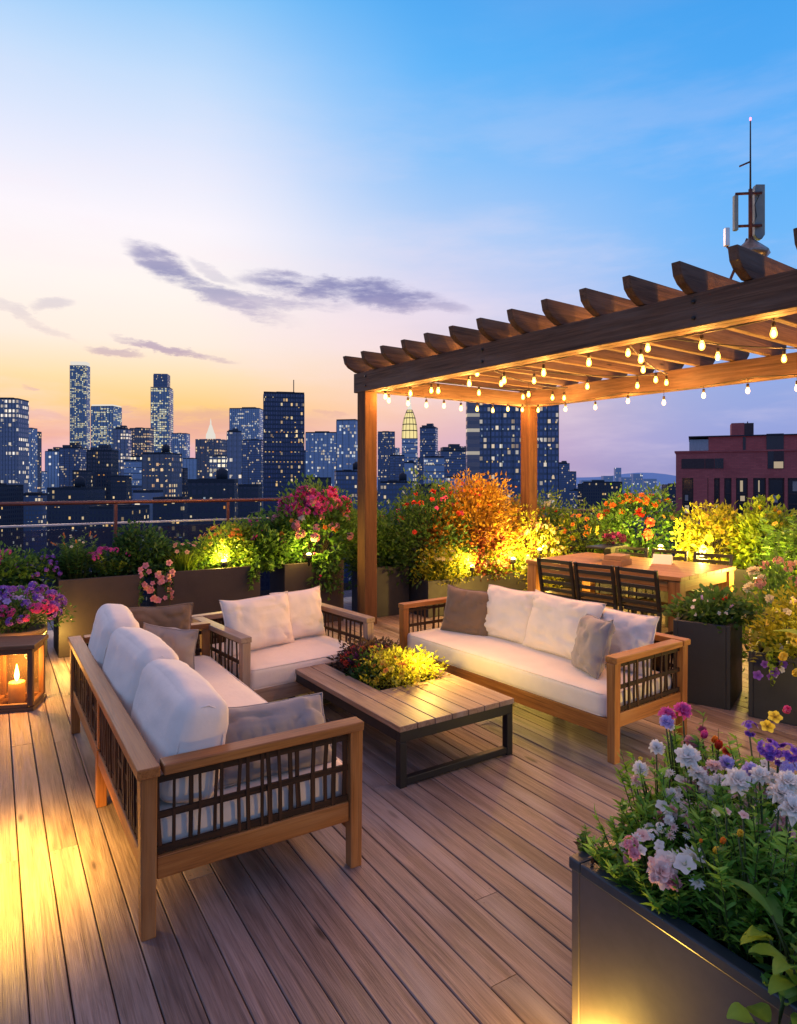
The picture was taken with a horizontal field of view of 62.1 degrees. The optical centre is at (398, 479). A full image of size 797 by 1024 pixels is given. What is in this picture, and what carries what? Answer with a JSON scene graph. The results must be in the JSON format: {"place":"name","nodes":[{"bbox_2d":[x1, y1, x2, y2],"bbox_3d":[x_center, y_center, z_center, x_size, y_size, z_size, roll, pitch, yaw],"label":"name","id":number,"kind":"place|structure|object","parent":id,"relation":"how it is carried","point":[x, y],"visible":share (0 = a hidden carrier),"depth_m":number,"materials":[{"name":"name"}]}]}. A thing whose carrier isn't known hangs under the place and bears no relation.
{"place":"outdoors","nodes":[
{"label":"outdoors","id":0,"kind":"place"},
{"bbox_2d":[0,483,23,579],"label":"city building","id":1,"kind":"structure","parent":0,"point":[9,516],"depth_m":392.23,"materials":[{"name":"blue"}]},
{"bbox_2d":[0,397,28,492],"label":"tower","id":2,"kind":"structure","parent":0,"point":[14,441],"depth_m":700.77,"materials":[{"name":"blue"}]},
{"bbox_2d":[24,492,46,579],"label":"city building","id":3,"kind":"structure","parent":0,"point":[35,538],"depth_m":421.35,"materials":[{"name":"blue"}]},
{"bbox_2d":[59,443,87,486],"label":"tower","id":4,"kind":"structure","parent":0,"point":[72,456],"depth_m":799.85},
{"bbox_2d":[47,476,104,605],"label":"city building","id":5,"kind":"structure","parent":0,"point":[79,490],"depth_m":330.18,"materials":[{"name":"blue"}]},
{"bbox_2d":[70,361,89,449],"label":"tower","id":6,"kind":"structure","parent":0,"point":[79,402],"depth_m":1500.17,"materials":[{"name":"blue"}]},
{"bbox_2d":[86,445,118,504],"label":"tower","id":7,"kind":"structure","parent":0,"point":[102,462],"depth_m":430.10,"materials":[{"name":"blue"}]},
{"bbox_2d":[91,404,121,447],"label":"tower","id":8,"kind":"structure","parent":0,"point":[106,419],"depth_m":1400.17,"materials":[{"name":"blue"}]},
{"bbox_2d":[89,504,149,601],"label":"city building","id":9,"kind":"structure","parent":0,"point":[105,513],"depth_m":280.17,"materials":[{"name":"blue"}]},
{"bbox_2d":[142,444,181,495],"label":"tower","id":10,"kind":"structure","parent":0,"point":[162,470],"depth_m":500.32,"materials":[{"name":"metal"}]},
{"bbox_2d":[151,374,172,452],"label":"tower","id":11,"kind":"structure","parent":0,"point":[161,408],"depth_m":1200.42,"materials":[{"name":"glass"}]},
{"bbox_2d":[153,496,187,558],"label":"city building","id":12,"kind":"structure","parent":0,"point":[177,531],"depth_m":260.14,"materials":[{"name":"blue"}]},
{"bbox_2d":[195,419,226,478],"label":"tower","id":13,"kind":"structure","parent":0,"point":[208,447],"depth_m":901.08,"materials":[{"name":"blue"}]},
{"bbox_2d":[188,467,237,563],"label":"city building","id":14,"kind":"structure","parent":0,"point":[221,485],"depth_m":189.94,"materials":[{"name":"blue"}]},
{"bbox_2d":[242,439,262,508],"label":"tower","id":15,"kind":"structure","parent":0,"point":[252,461],"depth_m":799.85,"materials":[{"name":"blue"}]},
{"bbox_2d":[263,380,304,510],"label":"tower","id":16,"kind":"structure","parent":0,"point":[283,438],"depth_m":399.85,"materials":[{"name":"blue"}]},
{"bbox_2d":[305,431,335,534],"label":"tower","id":17,"kind":"structure","parent":0,"point":[320,453],"depth_m":699.87,"materials":[{"name":"glass"}]},
{"bbox_2d":[334,462,356,582],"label":"city building","id":18,"kind":"structure","parent":0,"point":[344,480],"depth_m":419.66,"materials":[{"name":"blue"}]},
{"bbox_2d":[336,419,356,469],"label":"tower","id":19,"kind":"structure","parent":0,"point":[346,444],"depth_m":599.95,"materials":[{"name":"glass"}]},
{"bbox_2d":[378,431,394,510],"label":"tower","id":20,"kind":"structure","parent":0,"point":[386,444],"depth_m":899.83,"materials":[{"name":"blue"}]},
{"bbox_2d":[380,472,413,566],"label":"city building","id":21,"kind":"structure","parent":0,"point":[389,490],"depth_m":380.38,"materials":[{"name":"blue"}]},
{"bbox_2d":[0,590,796,1023],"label":"deck","id":22,"kind":"structure","parent":0,"point":[448,900],"depth_m":2.73,"materials":[{"name":"brown wood"}]},
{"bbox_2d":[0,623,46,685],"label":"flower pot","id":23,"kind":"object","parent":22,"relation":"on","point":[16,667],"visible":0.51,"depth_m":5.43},
{"bbox_2d":[0,580,76,633],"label":"flowering plant","id":24,"kind":"object","parent":23,"relation":"in","point":[50,598],"visible":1,"depth_m":5.47,"materials":[{"name":"purple plant"}]},
{"bbox_2d":[1,578,46,656],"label":"planter","id":25,"kind":"object","parent":22,"relation":"on","point":[41,583],"visible":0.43,"depth_m":6.31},
{"bbox_2d":[0,541,49,585],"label":"flowering plant","id":26,"kind":"object","parent":25,"relation":"in","point":[6,553],"visible":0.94,"depth_m":6.25,"materials":[{"name":"green plant"}]},
{"bbox_2d":[0,547,70,585],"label":"flowering plant","id":27,"kind":"object","parent":25,"relation":"in","point":[43,558],"visible":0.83,"depth_m":6.41,"materials":[{"name":"green plant"}]},
{"bbox_2d":[0,634,48,712],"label":"lantern","id":28,"kind":"object","parent":22,"relation":"on","point":[16,698],"visible":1,"depth_m":4.93,"materials":[{"name":"brown wood"}]},
{"bbox_2d":[54,572,139,657],"bbox_3d":[-3.057,1.330,6.707,0.740,0.740,0.500,0,0,-32],"label":"planter","id":29,"kind":"object","parent":22,"relation":"on","point":[88,597],"visible":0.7,"depth_m":6.44,"materials":[{"name":"brown metal"}]},
{"bbox_2d":[50,532,97,578],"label":"feathery plant","id":30,"kind":"object","parent":29,"relation":"in","point":[73,551],"visible":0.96,"depth_m":6.55,"materials":[{"name":"green plant"}]},
{"bbox_2d":[38,542,153,581],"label":"leafy plant","id":31,"kind":"object","parent":29,"relation":"in","point":[94,571],"visible":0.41,"depth_m":6.65,"materials":[{"name":"green plant"}]},
{"bbox_2d":[0,498,323,569],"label":"railing","id":32,"kind":"object","parent":22,"relation":"on","point":[116,502],"visible":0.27,"depth_m":7.62,"materials":[{"name":"metal"}]},
{"bbox_2d":[147,562,259,634],"bbox_3d":[-2.142,1.330,7.299,1.110,0.740,0.480,0,0,-32],"label":"planter","id":33,"kind":"object","parent":22,"relation":"on","point":[203,591],"visible":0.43,"depth_m":7.08,"materials":[{"name":"brown metal"}]},
{"bbox_2d":[110,519,181,580],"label":"shrub","id":34,"kind":"object","parent":33,"relation":"in","point":[151,538],"visible":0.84,"depth_m":6.88,"materials":[{"name":"green plant"}]},
{"bbox_2d":[138,560,175,605],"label":"trailing plant","id":35,"kind":"object","parent":33,"relation":"in","point":[164,578],"visible":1,"depth_m":6.79,"materials":[{"name":"pink plant"}]},
{"bbox_2d":[191,514,259,568],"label":"flowering plant","id":36,"kind":"object","parent":33,"relation":"in","point":[234,535],"visible":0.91,"depth_m":7.33,"materials":[{"name":"green plant"}]},
{"bbox_2d":[219,514,305,572],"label":"flowering plant","id":37,"kind":"object","parent":33,"relation":"in","point":[270,551],"visible":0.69,"depth_m":7.55,"materials":[{"name":"green plant"}]},
{"bbox_2d":[68,621,363,941],"bbox_3d":[-1.190,1.380,3.682,0.942,0.640,2.424,0,0,-32],"label":"sofa","id":38,"kind":"object","parent":22,"relation":"on","point":[165,839],"visible":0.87,"depth_m":2.74,"materials":[{"name":"brown wood"}]},
{"bbox_2d":[88,603,139,668],"bbox_3d":[-1.786,1.055,4.148,0.267,0.495,0.623,9,-2,-29],"label":"back cushion","id":39,"kind":"object","parent":38,"relation":"on","point":[110,618],"visible":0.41,"depth_m":3.98,"materials":[{"name":"beige fabric"}]},
{"bbox_2d":[101,627,178,715],"bbox_3d":[-1.409,1.070,3.572,0.276,0.473,0.821,12,-8,-33],"label":"back cushion","id":40,"kind":"object","parent":38,"relation":"on","point":[132,653],"visible":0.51,"depth_m":3.37,"materials":[{"name":"beige fabric"}]},
{"bbox_2d":[128,603,192,629],"bbox_3d":[-1.671,1.082,4.605,0.472,0.442,0.164,0,12,-28],"label":"throw pillow","id":41,"kind":"object","parent":38,"relation":"on","point":[178,616],"visible":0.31,"depth_m":4.56,"materials":[{"name":"beige fabric"}]},
{"bbox_2d":[143,622,198,668],"bbox_3d":[-1.527,1.129,4.395,0.369,0.356,0.167,8,16,-5],"label":"throw pillow","id":42,"kind":"object","parent":38,"relation":"on","point":[181,643],"visible":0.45,"depth_m":4.34,"materials":[{"name":"grey fabric"}]},
{"bbox_2d":[130,659,227,802],"bbox_3d":[-0.988,1.080,2.938,0.277,0.451,0.784,14,-8,-32],"label":"back cushion","id":43,"kind":"object","parent":38,"relation":"on","point":[179,707],"visible":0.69,"depth_m":2.67,"materials":[{"name":"beige fabric"}]},
{"bbox_2d":[218,692,337,789],"bbox_3d":[-0.554,1.156,2.965,0.566,0.353,0.166,4,-40,-33],"label":"throw pillow","id":44,"kind":"object","parent":38,"relation":"on","point":[254,721],"visible":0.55,"depth_m":2.93,"materials":[{"name":"grey fabric"}]},
{"bbox_2d":[191,603,374,701],"bbox_3d":[-0.919,1.385,5.181,1.124,0.630,0.962,0,0,-38],"label":"loveseat","id":45,"kind":"object","parent":22,"relation":"on","point":[267,674],"visible":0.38,"depth_m":4.81,"materials":[{"name":"fabric"}]},
{"bbox_2d":[219,591,294,659],"bbox_3d":[-1.075,1.103,5.072,0.633,0.437,0.187,0,-14,-45],"label":"back cushion","id":46,"kind":"object","parent":45,"relation":"on","point":[263,621],"visible":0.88,"depth_m":5.01,"materials":[{"name":"beige fabric"}]},
{"bbox_2d":[269,586,325,638],"bbox_3d":[-0.818,1.106,5.415,0.494,0.422,0.177,0,-13,-42],"label":"back cushion","id":47,"kind":"object","parent":45,"relation":"on","point":[306,616],"visible":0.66,"depth_m":5.39,"materials":[{"name":"beige fabric"}]},
{"bbox_2d":[270,557,343,622],"bbox_3d":[-1.105,1.335,7.970,0.760,0.730,0.460,0,0,-32],"label":"planter","id":48,"kind":"object","parent":22,"relation":"on","point":[291,577],"visible":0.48,"depth_m":7.76,"materials":[{"name":"brown metal"}]},
{"bbox_2d":[255,472,356,563],"bbox_3d":[-1.033,0.501,7.991,1.476,1.184,0.760,0,0,-32],"label":"flowering shrub","id":49,"kind":"object","parent":48,"relation":"in","point":[303,503],"visible":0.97,"depth_m":7.85,"materials":[{"name":"pink plant"}]},
{"bbox_2d":[307,548,344,599],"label":"trailing vine","id":50,"kind":"object","parent":48,"relation":"hanging from","point":[324,560],"visible":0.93,"depth_m":7.76,"materials":[{"name":"green plant"}]},
{"bbox_2d":[352,562,408,616],"bbox_3d":[-0.233,1.390,8.453,0.570,0.620,0.480,0,0,-32],"label":"planter","id":51,"kind":"object","parent":22,"relation":"on","point":[391,594],"visible":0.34,"depth_m":8.28,"materials":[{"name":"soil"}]},
{"bbox_2d":[342,517,411,572],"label":"shrub","id":52,"kind":"object","parent":51,"relation":"in","point":[379,534],"visible":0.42,"depth_m":8.29,"materials":[{"name":"green plant"}]},
{"bbox_2d":[287,655,513,788],"bbox_3d":[-0.055,1.528,4.480,0.854,0.345,1.494,0,0,-34],"label":"coffee table","id":53,"kind":"object","parent":22,"relation":"on","point":[401,715],"visible":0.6,"depth_m":4.04,"materials":[{"name":"brown wood"}]},
{"bbox_2d":[326,636,401,677],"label":"flowering plant","id":54,"kind":"object","parent":53,"relation":"in","point":[353,648],"visible":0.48,"depth_m":4.77,"materials":[{"name":"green plant"}]},
{"bbox_2d":[354,643,450,690],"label":"flowering plant","id":55,"kind":"object","parent":53,"relation":"in","point":[407,665],"visible":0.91,"depth_m":4.49,"materials":[{"name":"yellow plant"}]},
{"bbox_2d":[409,569,526,617],"bbox_3d":[0.892,1.475,8.864,1.690,0.450,0.690,0,0,-32],"label":"planter","id":56,"kind":"object","parent":22,"relation":"on","point":[425,590],"visible":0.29,"depth_m":8.41,"materials":[{"name":"metal"}]},
{"bbox_2d":[377,467,479,589],"bbox_3d":[0.395,0.602,8.592,1.546,1.531,0.925,0,0,-32],"label":"shrub","id":57,"kind":"object","parent":56,"relation":"in","point":[410,515],"visible":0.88,"depth_m":8.39,"materials":[{"name":"green plant"}]},
{"bbox_2d":[410,540,484,585],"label":"flowering plant","id":58,"kind":"object","parent":56,"relation":"in","point":[458,574],"visible":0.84,"depth_m":8.31,"materials":[{"name":"yellow plant"}]},
{"bbox_2d":[416,468,529,577],"bbox_3d":[1.070,0.601,9.056,1.904,1.525,1.030,0,0,-32],"label":"shrub","id":59,"kind":"object","parent":56,"relation":"in","point":[478,494],"visible":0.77,"depth_m":8.86,"materials":[{"name":"orange plant"}]},
{"bbox_2d":[464,526,514,581],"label":"shrub","id":60,"kind":"object","parent":56,"relation":"in","point":[480,553],"visible":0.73,"depth_m":8.68,"materials":[{"name":"yellow plant"}]},
{"bbox_2d":[504,503,571,590],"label":"flowering shrub","id":61,"kind":"object","parent":22,"relation":"on","point":[545,545],"visible":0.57,"depth_m":9.19,"materials":[{"name":"yellow plant"}]},
{"bbox_2d":[398,597,690,764],"bbox_3d":[0.971,1.380,5.041,0.812,0.640,2.184,0,0,-36],"label":"sofa","id":62,"kind":"object","parent":22,"relation":"on","point":[611,700],"visible":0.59,"depth_m":4.39,"materials":[{"name":"fabric"}]},
{"bbox_2d":[440,584,488,635],"bbox_3d":[0.581,1.124,5.627,0.473,0.414,0.175,4,-14,36],"label":"throw pillow","id":63,"kind":"object","parent":62,"relation":"on","point":[465,611],"visible":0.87,"depth_m":5.56,"materials":[{"name":"beige fabric"}]},
{"bbox_2d":[484,584,534,643],"bbox_3d":[0.902,1.098,5.391,0.187,0.446,0.587,20,-12,-37],"label":"back cushion","id":64,"kind":"object","parent":62,"relation":"on","point":[508,614],"visible":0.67,"depth_m":5.30,"materials":[{"name":"beige fabric"}]},
{"bbox_2d":[522,589,605,659],"bbox_3d":[1.213,1.093,4.924,0.191,0.471,0.695,24,-13,-31],"label":"back cushion","id":65,"kind":"object","parent":62,"relation":"on","point":[553,622],"visible":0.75,"depth_m":4.87,"materials":[{"name":"beige fabric"}]},
{"bbox_2d":[571,614,614,679],"bbox_3d":[1.309,1.123,4.499,0.171,0.410,0.408,18,-7,-8],"label":"throw pillow","id":66,"kind":"object","parent":62,"relation":"on","point":[591,647],"visible":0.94,"depth_m":4.37,"materials":[{"name":"grey fabric"}]},
{"bbox_2d":[600,607,659,675],"bbox_3d":[1.547,1.113,4.584,0.172,0.429,0.514,18,-11,-35],"label":"back cushion","id":67,"kind":"object","parent":62,"relation":"on","point":[632,630],"visible":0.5,"depth_m":4.47,"materials":[{"name":"beige fabric"}]},
{"bbox_2d":[537,557,596,599],"bbox_3d":[1.847,1.277,7.231,0.513,0.848,0.446,0,0,-41],"label":"dining chair","id":68,"kind":"object","parent":22,"relation":"on","point":[568,593],"visible":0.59,"depth_m":7.10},
{"bbox_2d":[343,228,796,623],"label":"pergola","id":69,"kind":"object","parent":22,"relation":"on","point":[602,329],"visible":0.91,"depth_m":6.58,"materials":[{"name":"brown wood"}]},
{"bbox_2d":[384,314,790,398],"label":"string lights","id":70,"kind":"object","parent":69,"relation":"hanging from","point":[773,324],"visible":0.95,"depth_m":5.03,"materials":[{"name":"yellow"}]},
{"bbox_2d":[430,337,796,398],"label":"string lights","id":71,"kind":"object","parent":69,"relation":"hanging from","point":[655,374],"visible":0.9,"depth_m":7.04,"materials":[{"name":"yellow"}]},
{"bbox_2d":[724,117,770,278],"bbox_3d":[3.254,-2.344,6.047,0.554,1.893,0.605,0,0,-32],"label":"antenna mast","id":72,"kind":"object","parent":69,"relation":"on","point":[755,225],"visible":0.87,"depth_m":6.00,"materials":[{"name":"silver metal"}]},
{"bbox_2d":[573,562,635,613],"bbox_3d":[2.150,1.277,6.887,0.513,0.848,0.446,0,0,-44],"label":"dining chair","id":73,"kind":"object","parent":22,"relation":"on","point":[608,600],"visible":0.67,"depth_m":6.75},
{"bbox_2d":[526,552,735,653],"bbox_3d":[2.572,1.320,7.454,1.276,0.760,1.850,0,0,-41],"label":"dining table","id":74,"kind":"object","parent":22,"relation":"on","point":[680,577],"visible":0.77,"depth_m":7.07,"materials":[{"name":"brown wood"}]},
{"bbox_2d":[615,566,672,634],"bbox_3d":[2.471,1.277,6.523,0.513,0.848,0.446,0,0,-39],"label":"dining chair","id":75,"kind":"object","parent":22,"relation":"on","point":[643,606],"visible":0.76,"depth_m":6.39,"materials":[{"name":"wood"}]},
{"bbox_2d":[538,545,795,628],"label":"planter","id":76,"kind":"object","parent":22,"relation":"on","point":[738,575],"visible":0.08,"depth_m":8.27,"materials":[{"name":"metal"}]},
{"bbox_2d":[548,496,629,554],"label":"shrub","id":77,"kind":"object","parent":76,"relation":"in","point":[570,524],"visible":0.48,"depth_m":9.74,"materials":[{"name":"green plant"}]},
{"bbox_2d":[580,481,692,557],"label":"flowering shrub","id":78,"kind":"object","parent":76,"relation":"in","point":[635,508],"visible":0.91,"depth_m":9.02,"materials":[{"name":"green plant"}]},
{"bbox_2d":[670,499,758,566],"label":"flowering shrub","id":79,"kind":"object","parent":76,"relation":"in","point":[715,522],"visible":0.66,"depth_m":8.27,"materials":[{"name":"yellow plant"}]},
{"bbox_2d":[722,494,796,569],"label":"shrub","id":80,"kind":"object","parent":76,"relation":"in","point":[750,519],"visible":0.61,"depth_m":7.79,"materials":[{"name":"yellow plant"}]},
{"bbox_2d":[750,510,796,607],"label":"fern","id":81,"kind":"object","parent":76,"relation":"in","point":[789,537],"visible":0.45,"depth_m":7.08,"materials":[{"name":"plant"}]},
{"bbox_2d":[569,839,796,1023],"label":"planter","id":82,"kind":"object","parent":22,"relation":"on","point":[634,961],"visible":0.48,"depth_m":1.70,"materials":[{"name":"metal"}]},
{"bbox_2d":[582,799,688,893],"bbox_3d":[0.671,1.034,1.815,0.325,0.244,0.312,0,0,18],"label":"flowering plant","id":83,"kind":"object","parent":82,"relation":"in","point":[608,861],"visible":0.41,"depth_m":1.82,"materials":[{"name":"green plant"}]},
{"bbox_2d":[612,739,700,852],"bbox_3d":[0.752,0.959,1.889,0.256,0.395,0.332,0,0,-4],"label":"flowering plant","id":84,"kind":"object","parent":82,"relation":"in","point":[635,782],"visible":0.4,"depth_m":1.91,"materials":[{"name":"green plant"}]},
{"bbox_2d":[614,828,707,903],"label":"flowering plant","id":85,"kind":"object","parent":82,"relation":"in","point":[637,851],"visible":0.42,"depth_m":1.71,"materials":[{"name":"pink plant"}]},
{"bbox_2d":[619,832,717,930],"bbox_3d":[0.731,1.036,1.719,0.293,0.240,0.276,0,0,-32],"label":"flowering plant","id":86,"kind":"object","parent":82,"relation":"in","point":[676,899],"visible":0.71,"depth_m":1.64,"materials":[{"name":"white plant"}]},
{"bbox_2d":[658,701,716,822],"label":"flowering plant","id":87,"kind":"object","parent":82,"relation":"in","point":[668,714],"visible":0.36,"depth_m":1.97,"materials":[{"name":"green plant"}]},
{"bbox_2d":[634,755,796,986],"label":"leafy plant","id":88,"kind":"object","parent":82,"relation":"in","point":[791,938],"visible":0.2,"depth_m":1.56,"materials":[{"name":"green plant"}]},
{"bbox_2d":[648,744,783,900],"bbox_3d":[0.843,0.948,1.795,0.321,0.417,0.326,0,0,-13],"label":"flowering plant","id":89,"kind":"object","parent":82,"relation":"in","point":[688,756],"visible":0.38,"depth_m":1.80,"materials":[{"name":"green plant"}]},
{"bbox_2d":[681,807,790,966],"bbox_3d":[0.808,0.975,1.580,0.260,0.362,0.223,0,0,13],"label":"flowering plant","id":90,"kind":"object","parent":82,"relation":"in","point":[727,904],"visible":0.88,"depth_m":1.55,"materials":[{"name":"green plant"}]},
{"bbox_2d":[690,761,796,955],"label":"flowering plant","id":91,"kind":"object","parent":82,"relation":"in","point":[752,775],"visible":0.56,"depth_m":1.61,"materials":[{"name":"green plant"}]},
{"bbox_2d":[725,720,796,815],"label":"flowering plant","id":92,"kind":"object","parent":82,"relation":"in","point":[769,753],"visible":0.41,"depth_m":1.79,"materials":[{"name":"purple plant"}]},
{"bbox_2d":[726,975,796,1023],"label":"leafy plant","id":93,"kind":"object","parent":82,"relation":"in","point":[737,1011],"visible":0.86,"depth_m":1.38,"materials":[{"name":"green plant"}]},
{"bbox_2d":[726,878,796,1023],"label":"leafy plant","id":94,"kind":"object","parent":82,"relation":"in","point":[769,903],"visible":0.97,"depth_m":1.41,"materials":[{"name":"green plant"}]},
{"bbox_2d":[673,614,741,709],"bbox_3d":[2.438,1.390,5.207,0.400,0.620,0.550,0,0,36],"label":"planter","id":95,"kind":"object","parent":22,"relation":"on","point":[714,668],"visible":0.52,"depth_m":4.97,"materials":[{"name":"metal"}]},
{"bbox_2d":[661,583,764,632],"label":"leafy plant","id":96,"kind":"object","parent":95,"relation":"in","point":[710,606],"visible":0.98,"depth_m":5.09,"materials":[{"name":"green plant"}]},
{"bbox_2d":[730,532,796,697],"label":"leafy plant","id":97,"kind":"object","parent":22,"relation":"on","point":[761,582],"visible":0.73,"depth_m":5.31,"materials":[{"name":"green plant"}]},
{"bbox_2d":[748,639,796,725],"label":"planter","id":98,"kind":"object","parent":22,"relation":"on","point":[765,697],"visible":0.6,"depth_m":4.66,"materials":[{"name":"metal"}]},
{"bbox_2d":[743,579,796,669],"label":"shrub","id":99,"kind":"object","parent":98,"relation":"in","point":[770,626],"visible":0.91,"depth_m":4.65,"materials":[{"name":"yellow plant"}]},
{"bbox_2d":[0,0,796,476],"label":"sky","id":100,"kind":"structure","parent":0,"point":[234,201],"materials":[{"name":"blue"}]},
{"bbox_2d":[437,444,465,483],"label":"tower","id":101,"kind":"structure","parent":0,"point":[454,455],"depth_m":720.12,"materials":[{"name":"glass"}]},
{"bbox_2d":[466,402,479,526],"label":"tower","id":102,"kind":"structure","parent":0,"point":[472,439],"depth_m":295.95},
{"bbox_2d":[331,485,675,555],"bbox_3d":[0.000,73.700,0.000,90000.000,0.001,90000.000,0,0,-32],"label":"city ground","id":103,"kind":"structure","parent":0,"point":[657,534],"depth_m":957.06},
{"bbox_2d":[227,428,241,483],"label":"tower","id":104,"kind":"structure","parent":103,"relation":"on","point":[234,452],"depth_m":600.09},
{"bbox_2d":[229,407,262,439],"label":"tower","id":105,"kind":"structure","parent":103,"relation":"on","point":[247,422],"depth_m":999.88,"materials":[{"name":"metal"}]},
{"bbox_2d":[401,396,417,481],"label":"tower","id":106,"kind":"structure","parent":103,"relation":"on","point":[409,438],"depth_m":1100.45,"materials":[{"name":"glass"}]},
{"bbox_2d":[480,403,558,544],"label":"tower","id":107,"kind":"structure","parent":0,"point":[500,437],"depth_m":300.08,"materials":[{"name":"blue"}]},
{"bbox_2d":[583,480,621,550],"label":"city block","id":108,"kind":"structure","parent":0,"point":[595,491],"depth_m":521.57,"materials":[{"name":"blue"}]},
{"bbox_2d":[674,422,796,560],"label":"brick building","id":109,"kind":"structure","parent":0,"point":[741,463],"depth_m":68.15,"materials":[{"name":"red brick"}]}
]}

